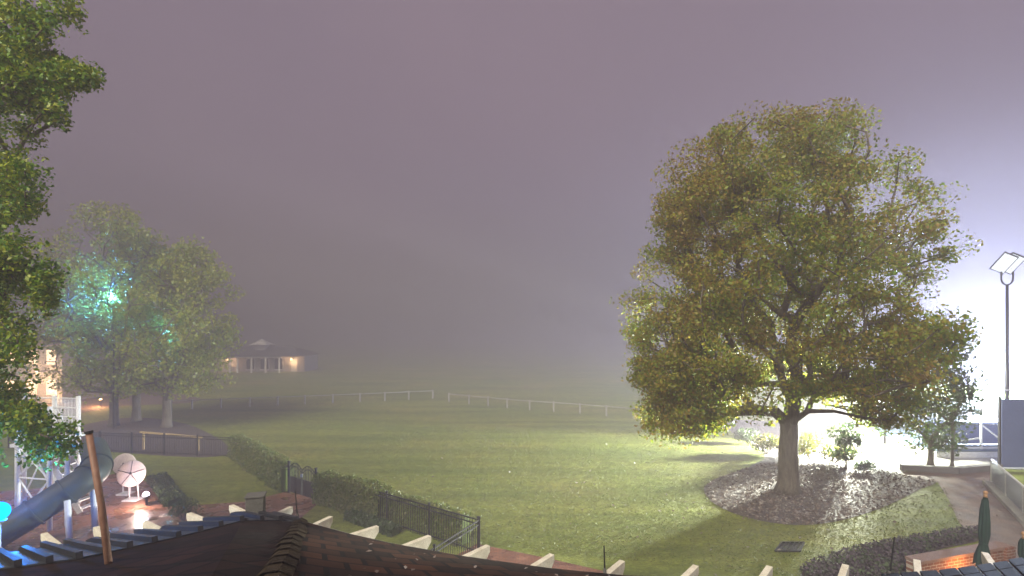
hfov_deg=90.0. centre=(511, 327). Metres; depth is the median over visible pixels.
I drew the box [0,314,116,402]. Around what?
house
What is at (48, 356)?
window
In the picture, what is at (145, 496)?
ground lamp
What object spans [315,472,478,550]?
iron fence
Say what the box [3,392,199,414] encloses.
drive
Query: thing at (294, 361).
door
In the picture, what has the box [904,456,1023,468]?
court apron
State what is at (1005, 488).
guard fence
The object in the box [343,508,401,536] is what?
hedge
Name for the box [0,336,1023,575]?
lawn
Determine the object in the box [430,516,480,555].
iron fence
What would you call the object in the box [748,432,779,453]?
shrub
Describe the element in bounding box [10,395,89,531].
slide tower
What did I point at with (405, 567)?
roof leaves
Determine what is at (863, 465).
shrub
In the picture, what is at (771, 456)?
shrub bed
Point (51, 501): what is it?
tube slide
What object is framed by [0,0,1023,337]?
sky
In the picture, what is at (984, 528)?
parasol
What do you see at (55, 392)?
window
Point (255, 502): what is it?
vent box
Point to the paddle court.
(982, 442)
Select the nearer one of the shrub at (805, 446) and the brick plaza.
the brick plaza
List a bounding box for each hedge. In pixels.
[145,471,186,506]
[226,433,296,492]
[311,469,392,517]
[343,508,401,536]
[381,489,471,544]
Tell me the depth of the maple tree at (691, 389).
20.88 m
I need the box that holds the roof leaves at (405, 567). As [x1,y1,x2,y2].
[349,541,609,575]
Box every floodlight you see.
[883,409,885,443]
[996,350,1003,393]
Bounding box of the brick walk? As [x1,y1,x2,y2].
[457,544,602,572]
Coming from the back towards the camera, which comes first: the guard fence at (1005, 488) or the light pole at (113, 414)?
the light pole at (113, 414)
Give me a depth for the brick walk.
16.57 m
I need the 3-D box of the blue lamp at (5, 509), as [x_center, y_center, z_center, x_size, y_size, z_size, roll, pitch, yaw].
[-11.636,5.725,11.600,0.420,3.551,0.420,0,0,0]
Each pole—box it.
[84,430,112,564]
[111,297,116,428]
[989,251,1023,398]
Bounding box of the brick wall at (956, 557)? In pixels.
[905,541,1015,571]
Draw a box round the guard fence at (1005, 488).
[982,459,1023,526]
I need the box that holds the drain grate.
[774,541,804,551]
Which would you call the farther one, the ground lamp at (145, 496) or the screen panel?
the screen panel
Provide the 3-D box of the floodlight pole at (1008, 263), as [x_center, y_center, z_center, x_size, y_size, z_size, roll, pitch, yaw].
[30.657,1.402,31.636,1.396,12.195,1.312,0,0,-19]
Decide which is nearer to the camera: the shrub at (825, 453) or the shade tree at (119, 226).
the shrub at (825, 453)
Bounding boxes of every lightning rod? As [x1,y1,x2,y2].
[295,490,298,516]
[603,546,606,572]
[888,537,894,572]
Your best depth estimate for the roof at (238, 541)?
6.47 m
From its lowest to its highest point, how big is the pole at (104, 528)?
1.781 m
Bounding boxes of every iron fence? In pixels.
[8,431,231,456]
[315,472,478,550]
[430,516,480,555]
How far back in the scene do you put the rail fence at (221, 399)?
50.20 m
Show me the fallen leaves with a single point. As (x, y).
(803, 466)
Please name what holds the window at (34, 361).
in the house
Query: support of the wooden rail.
on the tree bed at (126, 425)
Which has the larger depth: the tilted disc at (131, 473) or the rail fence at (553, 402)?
the rail fence at (553, 402)
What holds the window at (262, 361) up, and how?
in the pavilion
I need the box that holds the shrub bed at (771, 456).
[723,420,861,466]
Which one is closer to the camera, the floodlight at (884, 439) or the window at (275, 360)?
the floodlight at (884, 439)
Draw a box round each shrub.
[166,497,203,520]
[733,427,761,443]
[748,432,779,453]
[798,431,827,458]
[818,444,857,463]
[819,421,870,468]
[852,459,875,471]
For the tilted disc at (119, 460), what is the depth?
23.00 m
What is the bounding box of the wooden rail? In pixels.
[139,431,202,450]
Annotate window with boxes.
[25,349,36,364]
[25,379,36,394]
[46,349,57,364]
[46,379,57,394]
[246,359,254,369]
[260,359,268,369]
[274,359,282,369]
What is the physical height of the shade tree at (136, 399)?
15.904 m
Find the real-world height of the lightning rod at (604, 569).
0.422 m
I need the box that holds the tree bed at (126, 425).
[71,418,230,456]
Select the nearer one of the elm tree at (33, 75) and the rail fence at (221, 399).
the elm tree at (33, 75)
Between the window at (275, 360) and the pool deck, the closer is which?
the pool deck
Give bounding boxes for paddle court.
[826,387,1023,457]
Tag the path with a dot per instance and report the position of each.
(964, 493)
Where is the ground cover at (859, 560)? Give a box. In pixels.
[799,525,977,575]
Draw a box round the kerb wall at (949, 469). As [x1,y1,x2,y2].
[899,464,1002,473]
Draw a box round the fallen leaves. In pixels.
[432,445,1020,575]
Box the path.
[902,471,1023,557]
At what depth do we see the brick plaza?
20.89 m
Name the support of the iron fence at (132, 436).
on the lawn at (589, 370)
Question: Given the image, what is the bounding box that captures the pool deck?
[840,407,936,474]
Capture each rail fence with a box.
[177,390,433,408]
[448,393,634,418]
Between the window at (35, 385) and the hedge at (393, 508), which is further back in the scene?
the window at (35, 385)
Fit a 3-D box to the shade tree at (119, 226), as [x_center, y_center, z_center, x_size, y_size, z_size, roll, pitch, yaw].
[-31.336,-1.076,39.392,12.590,17.303,12.654,0,0,-35]
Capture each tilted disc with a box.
[113,453,135,495]
[116,460,145,501]
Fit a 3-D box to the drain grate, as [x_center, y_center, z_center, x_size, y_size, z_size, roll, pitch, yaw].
[9.495,7.470,17.493,1.403,0.050,0.751,0,0,0]
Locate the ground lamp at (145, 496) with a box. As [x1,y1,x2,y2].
[142,492,149,505]
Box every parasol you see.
[972,491,990,565]
[1018,531,1023,558]
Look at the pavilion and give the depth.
87.91 m
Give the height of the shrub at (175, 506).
0.912 m
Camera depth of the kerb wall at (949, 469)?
26.54 m
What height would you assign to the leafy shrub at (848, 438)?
2.614 m
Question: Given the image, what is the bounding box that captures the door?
[291,359,296,370]
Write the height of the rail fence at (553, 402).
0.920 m
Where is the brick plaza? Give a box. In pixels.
[0,473,315,550]
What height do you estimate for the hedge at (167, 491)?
0.520 m
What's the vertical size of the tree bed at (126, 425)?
0.001 m
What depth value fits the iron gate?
22.82 m
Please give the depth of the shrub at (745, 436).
33.01 m
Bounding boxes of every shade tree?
[4,200,204,426]
[47,227,214,421]
[89,234,246,427]
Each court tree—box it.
[862,309,989,465]
[924,341,982,466]
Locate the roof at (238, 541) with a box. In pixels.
[0,504,1023,575]
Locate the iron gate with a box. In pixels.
[287,461,317,499]
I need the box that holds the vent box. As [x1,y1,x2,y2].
[244,491,266,512]
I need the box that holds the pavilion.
[195,339,321,372]
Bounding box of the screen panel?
[998,396,1023,466]
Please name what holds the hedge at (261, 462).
on the lawn at (589, 370)
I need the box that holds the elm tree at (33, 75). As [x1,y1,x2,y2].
[0,0,106,471]
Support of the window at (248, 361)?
in the pavilion
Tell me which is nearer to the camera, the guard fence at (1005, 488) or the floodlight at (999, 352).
the guard fence at (1005, 488)
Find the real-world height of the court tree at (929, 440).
8.568 m
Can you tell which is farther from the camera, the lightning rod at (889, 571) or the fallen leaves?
the fallen leaves
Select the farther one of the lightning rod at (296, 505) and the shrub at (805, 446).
the shrub at (805, 446)
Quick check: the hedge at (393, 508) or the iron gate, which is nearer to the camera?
the hedge at (393, 508)
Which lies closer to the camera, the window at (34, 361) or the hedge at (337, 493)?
the hedge at (337, 493)
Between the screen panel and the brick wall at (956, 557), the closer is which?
the brick wall at (956, 557)
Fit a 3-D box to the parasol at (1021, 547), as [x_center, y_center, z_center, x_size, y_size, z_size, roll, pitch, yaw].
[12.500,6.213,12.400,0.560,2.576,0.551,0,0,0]
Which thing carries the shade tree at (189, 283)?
on the tree bed at (126, 425)
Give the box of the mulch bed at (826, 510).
[704,463,934,524]
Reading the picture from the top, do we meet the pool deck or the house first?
the house
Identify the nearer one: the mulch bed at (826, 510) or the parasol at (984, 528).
the parasol at (984, 528)
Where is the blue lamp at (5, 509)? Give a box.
[0,502,10,545]
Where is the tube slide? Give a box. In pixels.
[1,437,113,548]
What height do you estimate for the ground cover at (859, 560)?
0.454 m
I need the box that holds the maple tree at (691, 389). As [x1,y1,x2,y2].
[609,97,983,495]
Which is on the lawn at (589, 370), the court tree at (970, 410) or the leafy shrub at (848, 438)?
the court tree at (970, 410)

